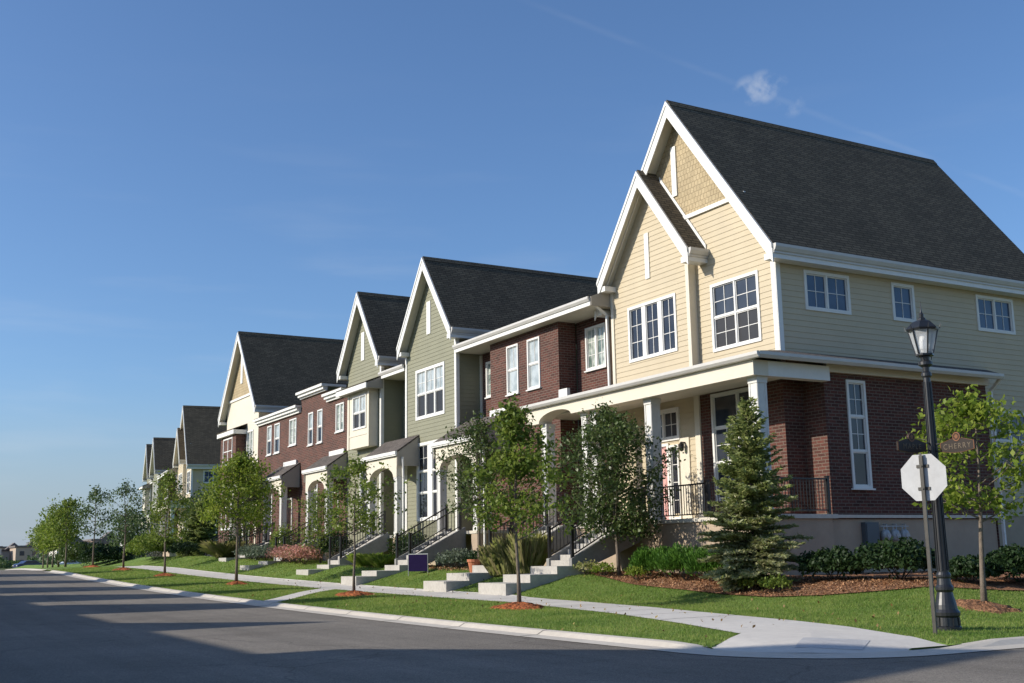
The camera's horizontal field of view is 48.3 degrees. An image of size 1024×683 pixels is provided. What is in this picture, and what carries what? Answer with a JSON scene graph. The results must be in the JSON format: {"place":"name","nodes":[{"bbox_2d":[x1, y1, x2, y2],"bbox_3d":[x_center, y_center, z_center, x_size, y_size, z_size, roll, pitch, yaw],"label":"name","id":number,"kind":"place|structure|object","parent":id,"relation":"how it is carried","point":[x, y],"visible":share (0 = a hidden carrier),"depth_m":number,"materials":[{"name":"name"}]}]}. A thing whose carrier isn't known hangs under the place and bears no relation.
{"place":"outdoors","nodes":[
{"label":"outdoors","id":0,"kind":"place"},
{"bbox_2d":[264,588,331,601],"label":"path","id":1,"kind":"structure","parent":0,"point":[287,597],"depth_m":37.43,"materials":[{"name":"concrete"}]},
{"bbox_2d":[0,570,1023,682],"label":"road","id":2,"kind":"structure","parent":0,"point":[56,628],"depth_m":17.01,"materials":[{"name":"asphalt"}]},
{"bbox_2d":[712,632,944,652],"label":"corner ramp","id":3,"kind":"structure","parent":2,"relation":"on","point":[780,642],"depth_m":16.82,"materials":[{"name":"concrete"}]},
{"bbox_2d":[795,637,869,649],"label":"ramp panel","id":4,"kind":"structure","parent":3,"relation":"on","point":[831,643],"depth_m":16.45,"materials":[{"name":"concrete"}]},
{"bbox_2d":[0,0,1023,545],"label":"sky","id":5,"kind":"structure","parent":0,"point":[178,178],"materials":[{"name":"blue"}]},
{"bbox_2d":[121,565,903,635],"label":"sidewalk","id":6,"kind":"structure","parent":0,"point":[731,623],"depth_m":25.64,"materials":[{"name":"concrete"}]},
{"bbox_2d":[13,555,1023,649],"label":"lawn","id":7,"kind":"structure","parent":0,"point":[139,561],"depth_m":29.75,"materials":[{"name":"plant"}]},
{"bbox_2d":[25,520,57,567],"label":"street tree","id":8,"kind":"object","parent":7,"relation":"on","point":[42,546],"visible":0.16,"depth_m":107.78,"materials":[{"name":"green plant"}]},
{"bbox_2d":[30,512,64,566],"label":"street tree","id":9,"kind":"object","parent":7,"relation":"on","point":[43,541],"visible":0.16,"depth_m":100.56,"materials":[{"name":"green plant"}]},
{"bbox_2d":[37,506,86,566],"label":"street tree","id":10,"kind":"object","parent":7,"relation":"on","point":[47,530],"visible":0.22,"depth_m":93.47,"materials":[{"name":"green plant"}]},
{"bbox_2d":[40,493,93,566],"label":"street tree","id":11,"kind":"object","parent":7,"relation":"on","point":[64,517],"visible":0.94,"depth_m":86.49,"materials":[{"name":"green plant"}]},
{"bbox_2d":[55,541,114,565],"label":"dark hedge","id":12,"kind":"object","parent":7,"relation":"on","point":[73,553],"visible":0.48,"depth_m":91.88,"materials":[{"name":"green plant"}]},
{"bbox_2d":[71,485,116,564],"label":"street tree","id":13,"kind":"object","parent":7,"relation":"on","point":[96,492],"visible":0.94,"depth_m":75.52,"materials":[{"name":"green plant"}]},
{"bbox_2d":[77,545,135,564],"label":"dark hedge","id":14,"kind":"object","parent":7,"relation":"on","point":[107,553],"visible":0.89,"depth_m":86.52,"materials":[{"name":"green plant"}]},
{"bbox_2d":[99,478,150,566],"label":"street tree","id":15,"kind":"object","parent":7,"relation":"on","point":[126,506],"visible":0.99,"depth_m":67.22,"materials":[{"name":"green plant"}]},
{"bbox_2d":[88,503,168,556],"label":"shade tree","id":16,"kind":"object","parent":7,"relation":"on","point":[120,537],"visible":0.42,"depth_m":98.87,"materials":[{"name":"green plant"}]},
{"bbox_2d":[121,530,185,559],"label":"clipped shrub","id":17,"kind":"object","parent":7,"relation":"on","point":[138,544],"visible":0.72,"depth_m":78.38,"materials":[{"name":"green plant"}]},
{"bbox_2d":[141,466,198,572],"bbox_3d":[-17.627,9.214,58.753,3.076,5.658,3.209,5,-12,-29],"label":"street tree","id":18,"kind":"object","parent":7,"relation":"on","point":[166,484],"visible":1,"depth_m":58.44,"materials":[{"name":"green plant"}]},
{"bbox_2d":[163,540,200,555],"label":"round shrub","id":19,"kind":"object","parent":7,"relation":"on","point":[184,547],"visible":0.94,"depth_m":76.02,"materials":[{"name":"green plant"}]},
{"bbox_2d":[170,487,218,533],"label":"shade tree","id":20,"kind":"object","parent":7,"relation":"on","point":[188,505],"visible":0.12,"depth_m":91.56,"materials":[{"name":"green plant"}]},
{"bbox_2d":[175,501,217,555],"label":"spruce tree","id":21,"kind":"object","parent":7,"relation":"on","point":[200,532],"visible":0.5,"depth_m":87.00,"materials":[{"name":"green plant"}]},
{"bbox_2d":[198,539,253,557],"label":"daylily","id":22,"kind":"object","parent":7,"relation":"on","point":[219,549],"visible":0.9,"depth_m":68.26,"materials":[{"name":"plant"}]},
{"bbox_2d":[191,448,290,580],"bbox_3d":[-11.256,7.338,47.864,4.123,5.641,3.476,5,-12,-29],"label":"street tree","id":23,"kind":"object","parent":7,"relation":"on","point":[245,469],"visible":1,"depth_m":47.59,"materials":[{"name":"green plant"}]},
{"bbox_2d":[212,445,274,548],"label":"narrow tree","id":24,"kind":"object","parent":7,"relation":"on","point":[244,530],"visible":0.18,"depth_m":68.93,"materials":[{"name":"green plant"}]},
{"bbox_2d":[246,543,273,560],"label":"sage shrub","id":25,"kind":"object","parent":7,"relation":"on","point":[261,550],"visible":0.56,"depth_m":61.70,"materials":[{"name":"green plant"}]},
{"bbox_2d":[219,404,301,561],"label":"brick house","id":26,"kind":"structure","parent":7,"relation":"on","point":[279,439],"depth_m":69.47,"materials":[{"name":"red brick"}]},
{"bbox_2d":[265,425,271,456],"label":"window","id":27,"kind":"structure","parent":26,"relation":"in","point":[269,429],"depth_m":73.34,"materials":[{"name":"clear glass"}]},
{"bbox_2d":[273,423,279,454],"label":"window","id":28,"kind":"structure","parent":26,"relation":"in","point":[276,426],"depth_m":72.05,"materials":[{"name":"clear glass"}]},
{"bbox_2d":[288,418,296,446],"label":"window","id":29,"kind":"structure","parent":26,"relation":"in","point":[293,422],"depth_m":69.40,"materials":[{"name":"glass"}]},
{"bbox_2d":[268,522,300,547],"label":"porch shrub","id":30,"kind":"object","parent":7,"relation":"on","point":[277,534],"visible":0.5,"depth_m":62.84,"materials":[{"name":"green plant"}]},
{"bbox_2d":[240,382,347,569],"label":"brick house","id":31,"kind":"structure","parent":7,"relation":"on","point":[324,429],"depth_m":63.87,"materials":[{"name":"brown brick"}]},
{"bbox_2d":[307,412,313,446],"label":"window","id":32,"kind":"structure","parent":31,"relation":"in","point":[310,415],"depth_m":66.81,"materials":[{"name":"clear glass"}]},
{"bbox_2d":[316,409,322,443],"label":"window","id":33,"kind":"structure","parent":31,"relation":"in","point":[319,412],"depth_m":65.50,"materials":[{"name":"clear glass"}]},
{"bbox_2d":[334,402,344,433],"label":"window","id":34,"kind":"structure","parent":31,"relation":"in","point":[339,426],"depth_m":62.82,"materials":[{"name":"glass"}]},
{"bbox_2d":[284,545,322,563],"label":"flower clump","id":35,"kind":"object","parent":7,"relation":"on","point":[298,553],"visible":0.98,"depth_m":55.35,"materials":[{"name":"pink plant"}]},
{"bbox_2d":[288,487,349,563],"bbox_3d":[-9.378,9.001,55.798,3.181,3.758,2.656,-3,-11,11],"label":"tree","id":36,"kind":"object","parent":7,"relation":"on","point":[320,515],"visible":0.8,"depth_m":55.55,"materials":[{"name":"green plant"}]},
{"bbox_2d":[319,527,353,556],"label":"porch shrub","id":37,"kind":"object","parent":7,"relation":"on","point":[326,550],"visible":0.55,"depth_m":55.13,"materials":[{"name":"green plant"}]},
{"bbox_2d":[334,590,374,596],"bbox_3d":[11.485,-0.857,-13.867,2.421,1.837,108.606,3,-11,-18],"label":"mulch ring","id":38,"kind":"object","parent":7,"relation":"on","point":[353,593],"visible":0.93,"depth_m":35.89,"materials":[{"name":"wood"}]},
{"bbox_2d":[301,451,421,590],"bbox_3d":[-5.037,5.809,36.624,3.919,4.656,3.782,-8,-13,34],"label":"street tree","id":39,"kind":"object","parent":7,"relation":"on","point":[357,470],"visible":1,"depth_m":36.66,"materials":[{"name":"green plant"}]},
{"bbox_2d":[362,553,395,567],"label":"daylily","id":40,"kind":"object","parent":7,"relation":"on","point":[375,561],"visible":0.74,"depth_m":47.69,"materials":[{"name":"plant"}]},
{"bbox_2d":[386,526,425,555],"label":"porch shrub","id":41,"kind":"object","parent":7,"relation":"on","point":[400,539],"visible":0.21,"depth_m":48.52,"materials":[{"name":"green plant"}]},
{"bbox_2d":[351,564,468,570],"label":"bark chips","id":42,"kind":"object","parent":7,"relation":"on","point":[442,567],"visible":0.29,"depth_m":44.44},
{"bbox_2d":[390,531,430,563],"bbox_3d":[-3.946,8.726,47.909,2.047,1.524,1.859,-5,-11,19],"label":"porch shrub","id":43,"kind":"object","parent":7,"relation":"on","point":[405,544],"visible":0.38,"depth_m":47.56,"materials":[{"name":"green plant"}]},
{"bbox_2d":[408,553,427,574],"bbox_3d":[-3.541,8.418,43.108,0.914,0.830,0.037,-7,-12,29],"label":"yard sign","id":44,"kind":"object","parent":7,"relation":"on","point":[417,562],"visible":0.91,"depth_m":43.10,"materials":[{"name":"plastic"}]},
{"bbox_2d":[440,548,472,568],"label":"shrub","id":45,"kind":"object","parent":7,"relation":"on","point":[454,556],"visible":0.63,"depth_m":43.19,"materials":[{"name":"green plant"}]},
{"bbox_2d":[431,409,521,564],"bbox_3d":[-1.143,5.497,42.613,3.749,6.028,3.586,5,-12,-29],"label":"pear tree","id":46,"kind":"object","parent":7,"relation":"on","point":[478,436],"visible":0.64,"depth_m":42.46,"materials":[{"name":"green plant"}]},
{"bbox_2d":[476,543,502,574],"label":"ornamental grass","id":47,"kind":"object","parent":7,"relation":"on","point":[488,559],"depth_m":37.87,"materials":[{"name":"plant"}]},
{"bbox_2d":[489,534,535,573],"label":"ornamental grass","id":48,"kind":"object","parent":7,"relation":"on","point":[505,565],"depth_m":37.55,"materials":[{"name":"plant"}]},
{"bbox_2d":[453,391,579,601],"bbox_3d":[0.386,3.914,28.337,2.840,5.312,3.364,-5,-11,19],"label":"street tree","id":49,"kind":"object","parent":7,"relation":"on","point":[512,466],"visible":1,"depth_m":27.75,"materials":[{"name":"green plant"}]},
{"bbox_2d":[491,601,543,609],"bbox_3d":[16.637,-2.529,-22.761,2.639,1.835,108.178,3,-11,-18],"label":"mulch ring","id":50,"kind":"object","parent":7,"relation":"on","point":[519,605],"visible":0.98,"depth_m":26.94,"materials":[{"name":"wood"}]},
{"bbox_2d":[155,566,981,636],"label":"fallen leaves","id":51,"kind":"object","parent":7,"relation":"on","point":[855,620],"visible":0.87,"depth_m":26.08,"materials":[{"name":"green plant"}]},
{"bbox_2d":[572,558,601,574],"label":"plant","id":52,"kind":"object","parent":7,"relation":"on","point":[587,566],"visible":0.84,"depth_m":35.03,"materials":[{"name":"green plant"}]},
{"bbox_2d":[590,571,1023,596],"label":"mulch bed","id":53,"kind":"object","parent":7,"relation":"on","point":[1000,583],"visible":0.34,"depth_m":27.23,"materials":[{"name":"brown wood"}]},
{"bbox_2d":[589,561,616,576],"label":"plant","id":54,"kind":"object","parent":53,"relation":"on","point":[605,566],"visible":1,"depth_m":34.51,"materials":[{"name":"green plant"}]},
{"bbox_2d":[548,397,696,574],"bbox_3d":[3.382,4.428,35.300,4.585,5.635,4.367,-1,-11,1],"label":"pear tree","id":55,"kind":"object","parent":53,"relation":"on","point":[615,455],"visible":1,"depth_m":34.88,"materials":[{"name":"green plant"}]},
{"bbox_2d":[623,565,646,579],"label":"plant","id":56,"kind":"object","parent":53,"relation":"on","point":[633,571],"visible":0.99,"depth_m":33.39,"materials":[{"name":"green plant"}]},
{"bbox_2d":[628,544,674,575],"bbox_3d":[4.015,6.566,34.160,1.354,1.024,1.389,5,-12,-29],"label":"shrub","id":57,"kind":"object","parent":53,"relation":"on","point":[638,558],"visible":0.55,"depth_m":33.83,"materials":[{"name":"green plant"}]},
{"bbox_2d":[644,545,682,577],"bbox_3d":[4.523,6.405,33.307,1.461,1.088,1.416,0,-11,-5],"label":"yew shrub","id":58,"kind":"object","parent":53,"relation":"on","point":[650,561],"visible":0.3,"depth_m":33.04,"materials":[{"name":"green plant"}]},
{"bbox_2d":[654,542,705,579],"bbox_3d":[4.897,6.199,32.206,1.815,1.149,1.666,-3,-11,13],"label":"yew shrub","id":59,"kind":"object","parent":53,"relation":"on","point":[672,557],"visible":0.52,"depth_m":31.89,"materials":[{"name":"green plant"}]},
{"bbox_2d":[681,547,724,580],"bbox_3d":[5.347,6.031,30.996,1.478,1.070,1.536,-4,-11,17],"label":"yew shrub","id":60,"kind":"object","parent":53,"relation":"on","point":[693,565],"visible":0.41,"depth_m":30.77,"materials":[{"name":"green plant"}]},
{"bbox_2d":[737,574,766,590],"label":"plant","id":61,"kind":"object","parent":53,"relation":"on","point":[750,582],"visible":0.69,"depth_m":27.88,"materials":[{"name":"green plant"}]},
{"bbox_2d":[697,397,813,593],"bbox_3d":[6.039,3.876,29.304,2.967,4.984,3.302,-7,-12,29],"label":"spruce tree","id":62,"kind":"object","parent":53,"relation":"on","point":[751,553],"visible":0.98,"depth_m":28.91,"materials":[{"name":"green plant"}]},
{"bbox_2d":[757,573,792,592],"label":"plant","id":63,"kind":"object","parent":53,"relation":"on","point":[784,581],"visible":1,"depth_m":27.08,"materials":[{"name":"green plant"}]},
{"bbox_2d":[795,545,864,579],"bbox_3d":[7.922,5.431,27.915,1.697,0.931,1.765,5,-12,-29],"label":"shade shrub","id":64,"kind":"object","parent":53,"relation":"on","point":[834,559],"visible":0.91,"depth_m":27.61,"materials":[{"name":"green plant"}]},
{"bbox_2d":[847,536,936,579],"bbox_3d":[9.049,5.099,26.751,2.173,1.083,2.208,5,-12,-29],"label":"shade shrub","id":65,"kind":"object","parent":53,"relation":"on","point":[887,554],"visible":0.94,"depth_m":26.22,"materials":[{"name":"green plant"}]},
{"bbox_2d":[949,554,1001,582],"bbox_3d":[10.183,5.092,25.488,1.327,0.724,1.314,5,-12,-29],"label":"shade shrub","id":66,"kind":"object","parent":53,"relation":"on","point":[967,567],"visible":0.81,"depth_m":25.15,"materials":[{"name":"green plant"}]},
{"bbox_2d":[984,543,1023,581],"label":"shade shrub","id":67,"kind":"object","parent":53,"relation":"on","point":[1008,559],"visible":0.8,"depth_m":25.54,"materials":[{"name":"green plant"}]},
{"bbox_2d":[901,453,946,633],"bbox_3d":[6.618,3.245,18.167,0.740,2.940,0.094,-10,-14,41],"label":"stop sign","id":68,"kind":"object","parent":7,"relation":"on","point":[924,478],"visible":1,"depth_m":18.30,"materials":[{"name":"metal"}]},
{"bbox_2d":[904,303,961,630],"bbox_3d":[7.054,2.018,19.118,0.605,5.510,0.570,5,-12,-29],"label":"street lamp","id":69,"kind":"object","parent":7,"relation":"on","point":[948,613],"visible":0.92,"depth_m":18.91,"materials":[{"name":"metal"}]},
{"bbox_2d":[896,433,929,452],"bbox_3d":[6.650,1.681,18.949,0.770,0.337,0.037,5,-12,-29],"label":"street sign","id":70,"kind":"object","parent":69,"relation":"attached to","point":[910,444],"visible":1,"depth_m":18.91,"materials":[{"name":"black metal"}]},
{"bbox_2d":[935,432,975,452],"bbox_3d":[7.278,1.659,18.779,0.037,0.337,0.770,5,-12,-29],"label":"street sign","id":71,"kind":"object","parent":69,"relation":"attached to","point":[957,443],"visible":1,"depth_m":18.73,"materials":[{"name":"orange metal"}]},
{"bbox_2d":[899,384,1023,601],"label":"corner tree","id":72,"kind":"object","parent":7,"relation":"on","point":[971,406],"visible":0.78,"depth_m":22.47,"materials":[{"name":"green plant"}]},
{"bbox_2d":[956,599,1022,613],"bbox_3d":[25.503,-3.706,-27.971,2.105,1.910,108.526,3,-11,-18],"label":"mulch ring","id":73,"kind":"object","parent":7,"relation":"on","point":[980,605],"visible":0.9,"depth_m":21.90,"materials":[{"name":"brown wood"}]},
{"bbox_2d":[502,530,552,572],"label":"ornamental grass","id":74,"kind":"object","parent":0,"point":[532,551],"depth_m":36.92,"materials":[{"name":"plant"}]},
{"bbox_2d":[973,648,1023,655],"bbox_3d":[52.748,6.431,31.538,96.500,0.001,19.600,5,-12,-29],"label":"curb","id":75,"kind":"structure","parent":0,"point":[1016,651],"depth_m":15.66,"materials":[{"name":"concrete"}]},
{"bbox_3d":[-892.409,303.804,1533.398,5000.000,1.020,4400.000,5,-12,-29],"label":"ground","id":76,"kind":"structure","parent":0,"visible":0},
{"bbox_2d":[9,542,47,560],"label":"apartment block","id":77,"kind":"structure","parent":76,"relation":"on","point":[20,553],"depth_m":420.83,"materials":[{"name":"beige"}]},
{"bbox_2d":[0,553,111,568],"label":"trees","id":78,"kind":"object","parent":76,"relation":"on","point":[6,563],"visible":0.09,"depth_m":238.67,"materials":[{"name":"green plant"}]},
{"bbox_2d":[139,444,152,532],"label":"gable house","id":79,"kind":"structure","parent":76,"relation":"on","point":[148,486],"depth_m":136.96,"materials":[{"name":"beige paint"}]},
{"bbox_2d":[136,437,176,557],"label":"gable house","id":80,"kind":"structure","parent":76,"relation":"on","point":[162,452],"depth_m":130.58,"materials":[{"name":"beige paint"}]},
{"bbox_2d":[135,468,178,555],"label":"link house","id":81,"kind":"structure","parent":76,"relation":"on","point":[162,474],"depth_m":121.20,"materials":[{"name":"beige brick"}]},
{"bbox_2d":[134,405,226,556],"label":"end house","id":82,"kind":"structure","parent":76,"relation":"on","point":[197,450],"depth_m":114.21,"materials":[{"name":"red brick"}]},
{"bbox_2d":[205,331,347,556],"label":"gable house","id":83,"kind":"structure","parent":76,"relation":"on","point":[269,373],"depth_m":79.13,"materials":[{"name":"beige paint"}]},
{"bbox_2d":[246,429,253,455],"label":"window","id":84,"kind":"structure","parent":83,"relation":"in","point":[250,434],"depth_m":76.84,"materials":[{"name":"glass"}]},
{"bbox_2d":[296,291,418,574],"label":"gable house","id":85,"kind":"structure","parent":76,"relation":"on","point":[371,369],"depth_m":58.23,"materials":[{"name":"beige paint"}]},
{"bbox_2d":[352,393,366,430],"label":"window","id":86,"kind":"structure","parent":85,"relation":"in","point":[358,402],"depth_m":59.13,"materials":[{"name":"glass"}]},
{"bbox_2d":[341,256,597,585],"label":"gable house","id":87,"kind":"structure","parent":76,"relation":"on","point":[452,303],"depth_m":52.86,"materials":[{"name":"green wood"}]},
{"bbox_2d":[416,439,437,520],"bbox_3d":[-3.739,6.370,52.365,0.105,3.610,2.780,5,-12,-29],"label":"window","id":88,"kind":"structure","parent":87,"relation":"in","point":[426,489],"depth_m":52.74,"materials":[{"name":"clear glass"}]},
{"bbox_2d":[415,361,444,420],"bbox_3d":[-3.786,2.333,53.082,0.105,2.390,3.070,5,-12,-29],"label":"window","id":89,"kind":"structure","parent":87,"relation":"in","point":[429,381],"depth_m":53.15,"materials":[{"name":"glass"}]},
{"bbox_2d":[423,293,617,591],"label":"link house","id":90,"kind":"structure","parent":76,"relation":"on","point":[530,360],"depth_m":44.58,"materials":[{"name":"red brick"}]},
{"bbox_2d":[484,361,490,398],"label":"window","id":91,"kind":"structure","parent":90,"relation":"in","point":[488,377],"depth_m":50.81,"materials":[{"name":"glass"}]},
{"bbox_2d":[505,343,519,396],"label":"window","id":92,"kind":"structure","parent":90,"relation":"in","point":[512,352],"depth_m":47.35,"materials":[{"name":"glass"}]},
{"bbox_2d":[526,336,541,391],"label":"window","id":93,"kind":"structure","parent":90,"relation":"in","point":[533,344],"depth_m":45.91,"materials":[{"name":"glass"}]},
{"bbox_2d":[584,322,606,372],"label":"window","id":94,"kind":"structure","parent":90,"relation":"in","point":[595,336],"depth_m":43.56,"materials":[{"name":"glass"}]},
{"bbox_2d":[48,570,1023,657],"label":"curb","id":95,"kind":"structure","parent":76,"relation":"on","point":[691,648],"depth_m":19.33,"materials":[{"name":"concrete"}]},
{"bbox_2d":[478,100,1023,595],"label":"end house","id":96,"kind":"structure","parent":76,"relation":"on","point":[790,278],"depth_m":37.35,"materials":[{"name":"red brick"},{"name":"yellow siding"},{"name":"shingle"}]},
{"bbox_2d":[627,293,677,362],"bbox_3d":[4.893,-0.438,39.771,0.105,2.000,2.770,5,-12,-29],"label":"window","id":97,"kind":"structure","parent":96,"relation":"in","point":[652,325],"depth_m":39.79,"materials":[{"name":"white glass"}]},
{"bbox_2d":[662,447,668,519],"bbox_3d":[5.106,4.909,39.138,0.076,2.550,0.920,5,-12,-29],"label":"door","id":98,"kind":"structure","parent":96,"relation":"in","point":[665,481],"depth_m":38.88,"materials":[{"name":"wood"}]},
{"bbox_2d":[660,407,680,441],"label":"window","id":99,"kind":"structure","parent":96,"relation":"in","point":[670,418],"depth_m":38.93,"materials":[{"name":"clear glass"}]},
{"bbox_2d":[668,444,682,518],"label":"window","id":100,"kind":"structure","parent":96,"relation":"in","point":[676,480],"depth_m":38.44,"materials":[{"name":"clear glass"}]},
{"bbox_2d":[710,387,748,501],"bbox_3d":[7.134,3.218,35.841,0.105,3.450,2.480,5,-12,-29],"label":"window","id":101,"kind":"structure","parent":96,"relation":"in","point":[723,404],"depth_m":36.64,"materials":[{"name":"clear glass"}]},
{"bbox_2d":[710,270,761,352],"bbox_3d":[7.144,-0.938,36.473,0.105,2.250,2.310,5,-12,-29],"label":"window","id":102,"kind":"structure","parent":96,"relation":"in","point":[735,301],"depth_m":36.48,"materials":[{"name":"white glass"}]},
{"bbox_2d":[803,270,851,314],"bbox_3d":[9.896,-1.533,35.941,1.940,1.270,0.105,5,-12,-29],"label":"window","id":103,"kind":"structure","parent":96,"relation":"in","point":[823,292],"depth_m":35.95,"materials":[{"name":"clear glass"}]},
{"bbox_2d":[845,379,875,489],"bbox_3d":[10.411,2.796,34.300,0.910,3.300,0.155,5,-12,-29],"label":"window","id":104,"kind":"structure","parent":96,"relation":"in","point":[859,441],"depth_m":34.33,"materials":[{"name":"white glass"}]},
{"bbox_2d":[861,522,879,551],"bbox_3d":[10.619,5.824,33.783,0.550,0.950,0.195,5,-12,-29],"label":"utility box","id":105,"kind":"object","parent":96,"relation":"attached to","point":[870,532],"visible":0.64,"depth_m":33.71,"materials":[{"name":"metal"}]},
{"bbox_2d":[866,524,879,546],"bbox_3d":[10.664,5.809,33.707,0.490,0.870,0.017,5,-12,-29],"label":"cabinet door","id":106,"kind":"structure","parent":105,"relation":"in","point":[872,529],"depth_m":33.72,"materials":[{"name":"metal"}]},
{"bbox_2d":[890,282,916,322],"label":"window","id":107,"kind":"structure","parent":96,"relation":"in","point":[903,298],"depth_m":37.65,"materials":[{"name":"blue glass"}]},
{"bbox_2d":[975,294,1015,334],"bbox_3d":[16.829,-0.920,39.855,1.950,1.270,0.105,5,-12,-29],"label":"window","id":108,"kind":"structure","parent":96,"relation":"in","point":[994,314],"depth_m":39.87,"materials":[{"name":"blue glass"}]},
{"bbox_2d":[988,411,1023,470],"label":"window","id":109,"kind":"structure","parent":96,"relation":"in","point":[1002,440],"depth_m":39.17,"materials":[{"name":"blue glass"}]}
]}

